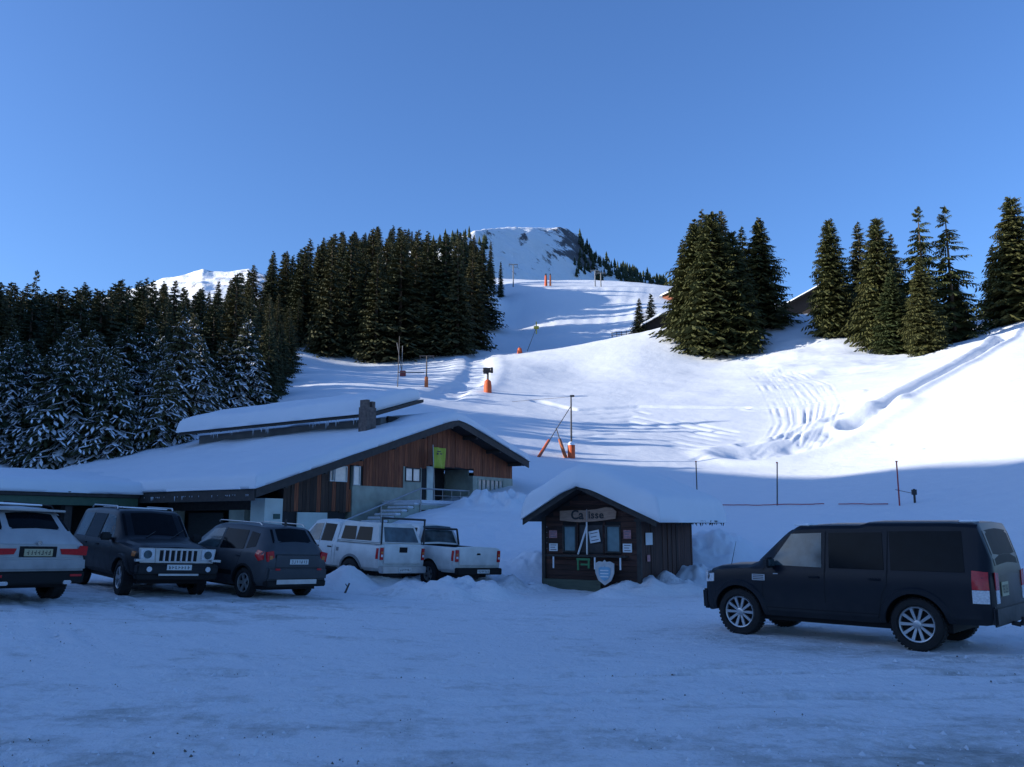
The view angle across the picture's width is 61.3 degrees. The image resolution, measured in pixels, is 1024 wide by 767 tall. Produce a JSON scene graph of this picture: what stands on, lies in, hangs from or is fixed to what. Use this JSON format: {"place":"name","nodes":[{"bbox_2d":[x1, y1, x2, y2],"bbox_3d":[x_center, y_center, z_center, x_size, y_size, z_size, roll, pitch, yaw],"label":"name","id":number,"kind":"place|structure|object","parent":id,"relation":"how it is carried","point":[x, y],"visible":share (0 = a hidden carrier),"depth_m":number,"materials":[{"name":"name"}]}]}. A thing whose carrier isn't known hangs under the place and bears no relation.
{"place":"outdoors","nodes":[
{"label":"outdoors","id":0,"kind":"place"},
{"bbox_2d":[106,269,265,308],"bbox_3d":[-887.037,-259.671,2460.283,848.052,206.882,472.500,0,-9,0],"label":"distant mountain","id":1,"kind":"structure","parent":0,"point":[194,282],"depth_m":2466.86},
{"bbox_2d":[0,565,1023,766],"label":"car park","id":2,"kind":"structure","parent":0,"point":[186,628],"depth_m":10.03,"materials":[{"name":"snow"}]},
{"bbox_2d":[0,501,87,598],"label":"silver car","id":3,"kind":"object","parent":2,"relation":"on","point":[43,551],"visible":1,"depth_m":15.87,"materials":[{"name":"paint"}]},
{"bbox_2d":[73,504,220,594],"bbox_3d":[-8.421,3.746,19.690,2.252,1.855,4.388,12,-12,-42],"label":"jeep","id":4,"kind":"object","parent":2,"relation":"on","point":[128,547],"visible":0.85,"depth_m":18.68,"materials":[{"name":"black paint"}]},
{"bbox_2d":[177,519,327,597],"bbox_3d":[-6.352,4.061,20.582,4.183,1.748,2.080,-4,-12,39],"label":"hatchback car","id":5,"kind":"object","parent":2,"relation":"on","point":[252,556],"visible":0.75,"depth_m":19.36,"materials":[{"name":"grey paint"}]},
{"bbox_2d":[309,517,425,577],"bbox_3d":[-4.807,4.754,24.955,5.126,1.896,2.134,-5,-12,40],"label":"pickup truck","id":6,"kind":"object","parent":2,"relation":"on","point":[392,550],"visible":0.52,"depth_m":23.55,"materials":[{"name":"white paint"}]},
{"bbox_2d":[403,523,501,582],"bbox_3d":[-2.562,5.090,25.946,2.134,1.773,5.126,11,-12,-41],"label":"pickup truck","id":7,"kind":"object","parent":2,"relation":"on","point":[445,553],"visible":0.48,"depth_m":24.30,"materials":[{"name":"white paint"}]},
{"bbox_2d":[0,576,1021,766],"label":"grit","id":8,"kind":"object","parent":2,"relation":"on","point":[410,719],"visible":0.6,"depth_m":8.37,"materials":[{"name":"gravel"}]},
{"bbox_2d":[0,575,1023,766],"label":"ice crumbs","id":9,"kind":"object","parent":2,"relation":"on","point":[254,751],"visible":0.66,"depth_m":8.86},
{"bbox_2d":[703,520,1023,651],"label":"off-road vehicle","id":10,"kind":"object","parent":2,"relation":"on","point":[922,585],"visible":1,"depth_m":13.31,"materials":[{"name":"grey paint"}]},
{"bbox_2d":[0,249,1023,589],"bbox_3d":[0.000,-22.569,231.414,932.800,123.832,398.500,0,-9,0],"label":"ski slope","id":11,"kind":"structure","parent":0,"point":[788,427],"depth_m":75.84,"materials":[{"name":"snow"}]},
{"bbox_2d":[0,286,9,348],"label":"spruce tree","id":12,"kind":"object","parent":11,"relation":"on","point":[3,313],"visible":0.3,"depth_m":78.45,"materials":[{"name":"green plant"}]},
{"bbox_2d":[0,318,23,354],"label":"spruce tree","id":13,"kind":"object","parent":11,"relation":"on","point":[10,328],"visible":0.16,"depth_m":73.20,"materials":[{"name":"green plant"}]},
{"bbox_2d":[0,342,31,466],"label":"spruce tree","id":14,"kind":"object","parent":11,"relation":"on","point":[11,403],"visible":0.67,"depth_m":52.12,"materials":[{"name":"green plant"}]},
{"bbox_2d":[0,290,39,339],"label":"spruce tree","id":15,"kind":"object","parent":11,"relation":"on","point":[20,304],"visible":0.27,"depth_m":88.70,"materials":[{"name":"green plant"}]},
{"bbox_2d":[1,343,42,416],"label":"spruce tree","id":16,"kind":"object","parent":11,"relation":"on","point":[29,366],"visible":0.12,"depth_m":56.21,"materials":[{"name":"green plant"}]},
{"bbox_2d":[12,295,46,362],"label":"spruce tree","id":17,"kind":"object","parent":11,"relation":"on","point":[29,333],"visible":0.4,"depth_m":78.91,"materials":[{"name":"green plant"}]},
{"bbox_2d":[0,354,63,467],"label":"spruce tree","id":18,"kind":"object","parent":11,"relation":"on","point":[43,381],"visible":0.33,"depth_m":51.51,"materials":[{"name":"green plant"}]},
{"bbox_2d":[31,294,49,348],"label":"spruce tree","id":19,"kind":"object","parent":11,"relation":"on","point":[40,300],"visible":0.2,"depth_m":91.38,"materials":[{"name":"green plant"}]},
{"bbox_2d":[36,316,61,370],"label":"spruce tree","id":20,"kind":"object","parent":11,"relation":"on","point":[50,342],"visible":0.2,"depth_m":78.06,"materials":[{"name":"green plant"}]},
{"bbox_2d":[35,289,66,349],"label":"spruce tree","id":21,"kind":"object","parent":11,"relation":"on","point":[56,308],"visible":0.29,"depth_m":85.21,"materials":[{"name":"green plant"}]},
{"bbox_2d":[35,336,70,383],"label":"spruce tree","id":22,"kind":"object","parent":11,"relation":"on","point":[59,359],"visible":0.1,"depth_m":58.86,"materials":[{"name":"green plant"}]},
{"bbox_2d":[11,339,105,469],"bbox_3d":[-26.103,2.062,51.021,6.336,9.677,7.343,5,-10,-26],"label":"spruce tree","id":23,"kind":"object","parent":11,"relation":"on","point":[62,415],"visible":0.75,"depth_m":50.03,"materials":[{"name":"green plant"}]},
{"bbox_2d":[48,287,87,352],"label":"spruce tree","id":24,"kind":"object","parent":11,"relation":"on","point":[72,309],"visible":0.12,"depth_m":85.88,"materials":[{"name":"green plant"}]},
{"bbox_2d":[58,322,84,364],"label":"spruce tree","id":25,"kind":"object","parent":11,"relation":"on","point":[72,334],"visible":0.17,"depth_m":61.67,"materials":[{"name":"green plant"}]},
{"bbox_2d":[60,290,92,341],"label":"spruce tree","id":26,"kind":"object","parent":11,"relation":"on","point":[79,308],"visible":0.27,"depth_m":78.13,"materials":[{"name":"green plant"}]},
{"bbox_2d":[80,330,101,394],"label":"spruce tree","id":27,"kind":"object","parent":11,"relation":"on","point":[92,349],"visible":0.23,"depth_m":60.47,"materials":[{"name":"green plant"}]},
{"bbox_2d":[67,291,120,356],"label":"spruce tree","id":28,"kind":"object","parent":11,"relation":"on","point":[97,321],"visible":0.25,"depth_m":74.37,"materials":[{"name":"green plant"}]},
{"bbox_2d":[87,346,114,419],"bbox_3d":[-25.637,1.760,53.764,4.584,8.381,4.713,-7,-11,36],"label":"spruce tree","id":29,"kind":"object","parent":11,"relation":"on","point":[103,365],"visible":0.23,"depth_m":54.00,"materials":[{"name":"green plant"}]},
{"bbox_2d":[61,360,148,467],"bbox_3d":[-23.313,2.632,50.245,5.244,8.186,6.078,-2,-9,11],"label":"spruce tree","id":30,"kind":"object","parent":11,"relation":"on","point":[111,437],"visible":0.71,"depth_m":49.52,"materials":[{"name":"green plant"}]},
{"bbox_2d":[103,293,123,347],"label":"spruce tree","id":31,"kind":"object","parent":11,"relation":"on","point":[113,301],"visible":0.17,"depth_m":87.53,"materials":[{"name":"green plant"}]},
{"bbox_2d":[105,279,137,334],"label":"spruce tree","id":32,"kind":"object","parent":11,"relation":"on","point":[122,293],"visible":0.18,"depth_m":102.15,"materials":[{"name":"green plant"}]},
{"bbox_2d":[110,295,138,345],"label":"spruce tree","id":33,"kind":"object","parent":11,"relation":"on","point":[127,319],"visible":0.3,"depth_m":87.97,"materials":[{"name":"green plant"}]},
{"bbox_2d":[107,324,151,419],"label":"spruce tree","id":34,"kind":"object","parent":11,"relation":"on","point":[125,348],"visible":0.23,"depth_m":66.57,"materials":[{"name":"green plant"}]},
{"bbox_2d":[119,366,143,446],"bbox_3d":[-24.419,2.167,54.080,3.758,6.734,3.656,-1,-9,8],"label":"spruce tree","id":35,"kind":"object","parent":11,"relation":"on","point":[127,378],"visible":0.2,"depth_m":54.39,"materials":[{"name":"green plant"}]},
{"bbox_2d":[128,282,150,320],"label":"spruce tree","id":36,"kind":"object","parent":11,"relation":"on","point":[144,295],"visible":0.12,"depth_m":104.56,"materials":[{"name":"green plant"}]},
{"bbox_2d":[129,303,157,354],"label":"spruce tree","id":37,"kind":"object","parent":11,"relation":"on","point":[144,319],"visible":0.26,"depth_m":77.78,"materials":[{"name":"green plant"}]},
{"bbox_2d":[134,318,163,379],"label":"spruce tree","id":38,"kind":"object","parent":11,"relation":"on","point":[148,340],"visible":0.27,"depth_m":70.17,"materials":[{"name":"green plant"}]},
{"bbox_2d":[139,288,160,333],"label":"spruce tree","id":39,"kind":"object","parent":11,"relation":"on","point":[155,305],"visible":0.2,"depth_m":101.78,"materials":[{"name":"green plant"}]},
{"bbox_2d":[133,335,170,423],"bbox_3d":[-25.009,0.703,61.033,4.588,8.475,4.717,-1,-9,5],"label":"spruce tree","id":40,"kind":"object","parent":11,"relation":"on","point":[157,357],"visible":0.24,"depth_m":60.87,"materials":[{"name":"green plant"}]},
{"bbox_2d":[128,358,198,452],"bbox_3d":[-20.674,2.413,51.346,4.964,8.060,5.104,-5,-11,28],"label":"spruce tree","id":41,"kind":"object","parent":11,"relation":"on","point":[163,422],"visible":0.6,"depth_m":50.94,"materials":[{"name":"green plant"}]},
{"bbox_2d":[166,280,182,332],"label":"spruce tree","id":42,"kind":"object","parent":11,"relation":"on","point":[174,301],"visible":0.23,"depth_m":128.05,"materials":[{"name":"green plant"}]},
{"bbox_2d":[139,315,221,435],"bbox_3d":[-21.805,0.519,56.641,6.860,10.288,7.053,6,-11,-31],"label":"spruce tree","id":43,"kind":"object","parent":11,"relation":"on","point":[189,381],"visible":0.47,"depth_m":56.45,"materials":[{"name":"green plant"}]},
{"bbox_2d":[173,313,214,365],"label":"spruce tree","id":44,"kind":"object","parent":11,"relation":"on","point":[195,324],"visible":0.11,"depth_m":66.79,"materials":[{"name":"green plant"}]},
{"bbox_2d":[192,287,207,325],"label":"spruce tree","id":45,"kind":"object","parent":11,"relation":"on","point":[199,310],"visible":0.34,"depth_m":119.72,"materials":[{"name":"green plant"}]},
{"bbox_2d":[191,334,230,431],"bbox_3d":[-22.183,0.587,61.024,6.376,8.481,5.502,-9,-13,44],"label":"spruce tree","id":46,"kind":"object","parent":11,"relation":"on","point":[208,369],"visible":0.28,"depth_m":61.27,"materials":[{"name":"green plant"}]},
{"bbox_2d":[202,305,230,372],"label":"spruce tree","id":47,"kind":"object","parent":11,"relation":"on","point":[213,330],"visible":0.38,"depth_m":74.49,"materials":[{"name":"green plant"}]},
{"bbox_2d":[211,341,238,409],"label":"spruce tree","id":48,"kind":"object","parent":11,"relation":"on","point":[224,359],"visible":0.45,"depth_m":65.81,"materials":[{"name":"green plant"}]},
{"bbox_2d":[215,273,246,358],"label":"spruce tree","id":49,"kind":"object","parent":11,"relation":"on","point":[234,316],"visible":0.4,"depth_m":77.49,"materials":[{"name":"green plant"}]},
{"bbox_2d":[226,297,263,371],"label":"spruce tree","id":50,"kind":"object","parent":11,"relation":"on","point":[250,311],"visible":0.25,"depth_m":75.32,"materials":[{"name":"green plant"}]},
{"bbox_2d":[217,318,277,407],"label":"spruce tree","id":51,"kind":"object","parent":11,"relation":"on","point":[246,388],"visible":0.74,"depth_m":65.62,"materials":[{"name":"green plant"}]},
{"bbox_2d":[240,265,266,317],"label":"spruce tree","id":52,"kind":"object","parent":11,"relation":"on","point":[252,279],"visible":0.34,"depth_m":163.45,"materials":[{"name":"green plant"}]},
{"bbox_2d":[0,388,530,538],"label":"chalet","id":53,"kind":"object","parent":11,"relation":"on","point":[256,468],"visible":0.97,"depth_m":40.23,"materials":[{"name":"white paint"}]},
{"bbox_2d":[188,513,223,538],"bbox_3d":[-13.136,6.567,36.947,2.300,2.050,0.060,-6,-11,33],"label":"garage door","id":54,"kind":"structure","parent":53,"relation":"in","point":[200,524],"depth_m":37.10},
{"bbox_2d":[405,467,420,481],"bbox_3d":[-4.857,4.474,42.342,0.065,0.680,1.150,-6,-11,33],"label":"window","id":55,"kind":"structure","parent":53,"relation":"in","point":[411,474],"depth_m":42.33,"materials":[{"name":"white glass"}]},
{"bbox_2d":[478,478,503,490],"bbox_3d":[-1.176,5.732,47.750,0.065,0.880,2.450,-6,-11,33],"label":"window","id":56,"kind":"structure","parent":53,"relation":"in","point":[491,484],"depth_m":47.74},
{"bbox_2d":[256,295,284,402],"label":"spruce tree","id":57,"kind":"object","parent":11,"relation":"on","point":[268,317],"visible":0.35,"depth_m":73.43,"materials":[{"name":"green plant"}]},
{"bbox_2d":[257,259,283,319],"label":"spruce tree","id":58,"kind":"object","parent":11,"relation":"on","point":[270,287],"visible":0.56,"depth_m":170.95,"materials":[{"name":"green plant"}]},
{"bbox_2d":[257,319,284,402],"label":"spruce tree","id":59,"kind":"object","parent":11,"relation":"on","point":[268,361],"visible":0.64,"depth_m":68.59,"materials":[{"name":"green plant"}]},
{"bbox_2d":[273,334,292,396],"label":"spruce tree","id":60,"kind":"object","parent":11,"relation":"on","point":[278,361],"visible":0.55,"depth_m":89.50,"materials":[{"name":"green plant"}]},
{"bbox_2d":[274,251,293,323],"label":"spruce tree","id":61,"kind":"object","parent":11,"relation":"on","point":[284,276],"visible":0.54,"depth_m":172.81,"materials":[{"name":"green plant"}]},
{"bbox_2d":[275,323,295,383],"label":"spruce tree","id":62,"kind":"object","parent":11,"relation":"on","point":[285,356],"visible":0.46,"depth_m":100.71,"materials":[{"name":"green plant"}]},
{"bbox_2d":[284,318,302,373],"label":"spruce tree","id":63,"kind":"object","parent":11,"relation":"on","point":[289,340],"visible":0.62,"depth_m":109.48,"materials":[{"name":"green plant"}]},
{"bbox_2d":[282,308,305,364],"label":"spruce tree","id":64,"kind":"object","parent":11,"relation":"on","point":[288,315],"visible":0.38,"depth_m":125.40,"materials":[{"name":"green plant"}]},
{"bbox_2d":[292,298,305,346],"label":"spruce tree","id":65,"kind":"object","parent":11,"relation":"on","point":[299,332],"visible":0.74,"depth_m":150.78,"materials":[{"name":"green plant"}]},
{"bbox_2d":[281,246,320,342],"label":"spruce tree","id":66,"kind":"object","parent":11,"relation":"on","point":[302,283],"visible":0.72,"depth_m":156.41,"materials":[{"name":"green plant"}]},
{"bbox_2d":[304,241,327,317],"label":"spruce tree","id":67,"kind":"object","parent":11,"relation":"on","point":[322,254],"visible":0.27,"depth_m":162.61,"materials":[{"name":"green plant"}]},
{"bbox_2d":[301,237,355,357],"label":"spruce tree","id":68,"kind":"object","parent":11,"relation":"on","point":[331,333],"visible":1,"depth_m":147.03,"materials":[{"name":"green plant"}]},
{"bbox_2d":[336,235,362,343],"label":"spruce tree","id":69,"kind":"object","parent":11,"relation":"on","point":[349,288],"visible":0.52,"depth_m":155.16,"materials":[{"name":"green plant"}]},
{"bbox_2d":[340,255,371,356],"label":"spruce tree","id":70,"kind":"object","parent":11,"relation":"on","point":[359,300],"visible":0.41,"depth_m":149.28,"materials":[{"name":"green plant"}]},
{"bbox_2d":[356,227,384,288],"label":"spruce tree","id":71,"kind":"object","parent":11,"relation":"on","point":[370,253],"visible":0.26,"depth_m":173.23,"materials":[{"name":"green plant"}]},
{"bbox_2d":[347,251,402,362],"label":"spruce tree","id":72,"kind":"object","parent":11,"relation":"on","point":[368,354],"visible":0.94,"depth_m":144.88,"materials":[{"name":"green plant"}]},
{"bbox_2d":[354,230,440,362],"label":"spruce tree","id":73,"kind":"object","parent":11,"relation":"on","point":[399,286],"visible":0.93,"depth_m":147.34,"materials":[{"name":"green plant"}]},
{"bbox_2d":[345,488,465,522],"bbox_3d":[-5.595,6.233,38.427,2.485,3.185,8.430,-6,-11,33],"label":"outdoor staircase","id":74,"kind":"structure","parent":11,"relation":"on","point":[395,507],"depth_m":38.45,"materials":[{"name":"metal"}]},
{"bbox_2d":[395,239,446,356],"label":"spruce tree","id":75,"kind":"object","parent":11,"relation":"on","point":[416,253],"visible":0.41,"depth_m":152.93,"materials":[{"name":"green plant"}]},
{"bbox_2d":[411,231,434,322],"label":"spruce tree","id":76,"kind":"object","parent":11,"relation":"on","point":[425,248],"visible":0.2,"depth_m":167.51,"materials":[{"name":"green plant"}]},
{"bbox_2d":[409,241,463,355],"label":"spruce tree","id":77,"kind":"object","parent":11,"relation":"on","point":[433,255],"visible":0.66,"depth_m":151.29,"materials":[{"name":"green plant"}]},
{"bbox_2d":[432,445,445,499],"bbox_3d":[-3.633,4.646,42.871,0.125,3.154,0.980,-6,-11,33],"label":"yellow flag","id":78,"kind":"object","parent":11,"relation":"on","point":[439,455],"visible":0.97,"depth_m":42.90,"materials":[{"name":"fabric"}]},
{"bbox_2d":[417,233,474,355],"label":"spruce tree","id":79,"kind":"object","parent":11,"relation":"on","point":[445,258],"visible":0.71,"depth_m":151.32,"materials":[{"name":"green plant"}]},
{"bbox_2d":[435,236,480,356],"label":"spruce tree","id":80,"kind":"object","parent":11,"relation":"on","point":[455,271],"visible":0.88,"depth_m":150.41,"materials":[{"name":"green plant"}]},
{"bbox_2d":[461,250,497,351],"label":"spruce tree","id":81,"kind":"object","parent":11,"relation":"on","point":[478,316],"visible":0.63,"depth_m":160.38,"materials":[{"name":"green plant"}]},
{"bbox_2d":[473,244,508,329],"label":"spruce tree","id":82,"kind":"object","parent":11,"relation":"on","point":[492,311],"visible":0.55,"depth_m":194.91,"materials":[{"name":"green plant"}]},
{"bbox_2d":[513,395,574,458],"bbox_3d":[1.821,3.639,65.943,1.155,5.795,9.335,5,-11,-29],"label":"snow lance","id":83,"kind":"object","parent":11,"relation":"on","point":[571,449],"visible":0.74,"depth_m":62.17,"materials":[{"name":"orange metal"}]},
{"bbox_2d":[521,463,726,591],"bbox_3d":[3.552,4.489,26.426,4.470,3.960,5.398,-6,-11,33],"label":"ticket hut","id":84,"kind":"object","parent":11,"relation":"on","point":[603,526],"visible":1,"depth_m":24.96,"materials":[{"name":"brown wood"}]},
{"bbox_2d":[562,525,576,551],"bbox_3d":[1.697,4.554,25.370,0.470,0.790,0.065,-6,-11,33],"label":"window","id":85,"kind":"structure","parent":84,"relation":"in","point":[569,532],"depth_m":25.39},
{"bbox_2d":[605,525,621,552],"bbox_3d":[2.882,4.430,24.612,0.500,0.790,0.065,-6,-11,33],"label":"window","id":86,"kind":"structure","parent":84,"relation":"in","point":[612,532],"depth_m":24.63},
{"bbox_2d":[630,299,650,332],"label":"spruce tree","id":87,"kind":"object","parent":11,"relation":"on","point":[636,323],"visible":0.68,"depth_m":161.88,"materials":[{"name":"green plant"}]},
{"bbox_2d":[628,313,666,333],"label":"brown hut","id":88,"kind":"object","parent":11,"relation":"on","point":[652,323],"visible":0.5,"depth_m":161.49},
{"bbox_2d":[658,239,689,334],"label":"spruce tree","id":89,"kind":"object","parent":11,"relation":"on","point":[680,256],"visible":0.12,"depth_m":144.05,"materials":[{"name":"green plant"}]},
{"bbox_2d":[648,219,702,342],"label":"spruce tree","id":90,"kind":"object","parent":11,"relation":"on","point":[689,251],"visible":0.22,"depth_m":141.38,"materials":[{"name":"green plant"}]},
{"bbox_2d":[663,211,771,359],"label":"spruce tree","id":91,"kind":"object","parent":11,"relation":"on","point":[698,328],"visible":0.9,"depth_m":132.61,"materials":[{"name":"green plant"}]},
{"bbox_2d":[703,231,771,350],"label":"spruce tree","id":92,"kind":"object","parent":11,"relation":"on","point":[748,299],"visible":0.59,"depth_m":133.15,"materials":[{"name":"green plant"}]},
{"bbox_2d":[742,217,805,329],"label":"spruce tree","id":93,"kind":"object","parent":11,"relation":"on","point":[759,263],"visible":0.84,"depth_m":143.99,"materials":[{"name":"green plant"}]},
{"bbox_2d":[787,286,818,313],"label":"dark chalet","id":94,"kind":"object","parent":11,"relation":"on","point":[800,304],"visible":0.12,"depth_m":175.79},
{"bbox_2d":[801,218,861,338],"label":"spruce tree","id":95,"kind":"object","parent":11,"relation":"on","point":[832,295],"visible":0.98,"depth_m":132.07,"materials":[{"name":"green plant"}]},
{"bbox_2d":[843,222,868,308],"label":"spruce tree","id":96,"kind":"object","parent":11,"relation":"on","point":[855,262],"visible":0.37,"depth_m":139.06,"materials":[{"name":"green plant"}]},
{"bbox_2d":[839,218,910,351],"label":"spruce tree","id":97,"kind":"object","parent":11,"relation":"on","point":[875,272],"visible":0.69,"depth_m":124.06,"materials":[{"name":"green plant"}]},
{"bbox_2d":[868,270,909,355],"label":"spruce tree","id":98,"kind":"object","parent":11,"relation":"on","point":[891,295],"visible":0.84,"depth_m":118.87,"materials":[{"name":"green plant"}]},
{"bbox_2d":[896,256,952,356],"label":"spruce tree","id":99,"kind":"object","parent":11,"relation":"on","point":[920,325],"visible":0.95,"depth_m":114.08,"materials":[{"name":"green plant"}]},
{"bbox_2d":[898,206,961,343],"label":"spruce tree","id":100,"kind":"object","parent":11,"relation":"on","point":[922,247],"visible":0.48,"depth_m":123.37,"materials":[{"name":"green plant"}]},
{"bbox_2d":[928,206,989,342],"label":"spruce tree","id":101,"kind":"object","parent":11,"relation":"on","point":[955,311],"visible":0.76,"depth_m":122.72,"materials":[{"name":"green plant"}]},
{"bbox_2d":[968,197,1023,329],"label":"spruce tree","id":102,"kind":"object","parent":11,"relation":"on","point":[1005,305],"visible":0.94,"depth_m":124.98,"materials":[{"name":"green plant"}]},
{"bbox_2d":[0,0,1023,315],"label":"sky","id":103,"kind":"structure","parent":0,"point":[140,140],"materials":[{"name":"blue"}]},
{"bbox_2d":[455,227,666,285],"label":"mountain","id":104,"kind":"structure","parent":0,"point":[535,253],"depth_m":833.12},
{"bbox_2d":[432,227,674,285],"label":"wood","id":105,"kind":"object","parent":104,"relation":"on","point":[633,272],"visible":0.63,"depth_m":939.42,"materials":[{"name":"plant"}]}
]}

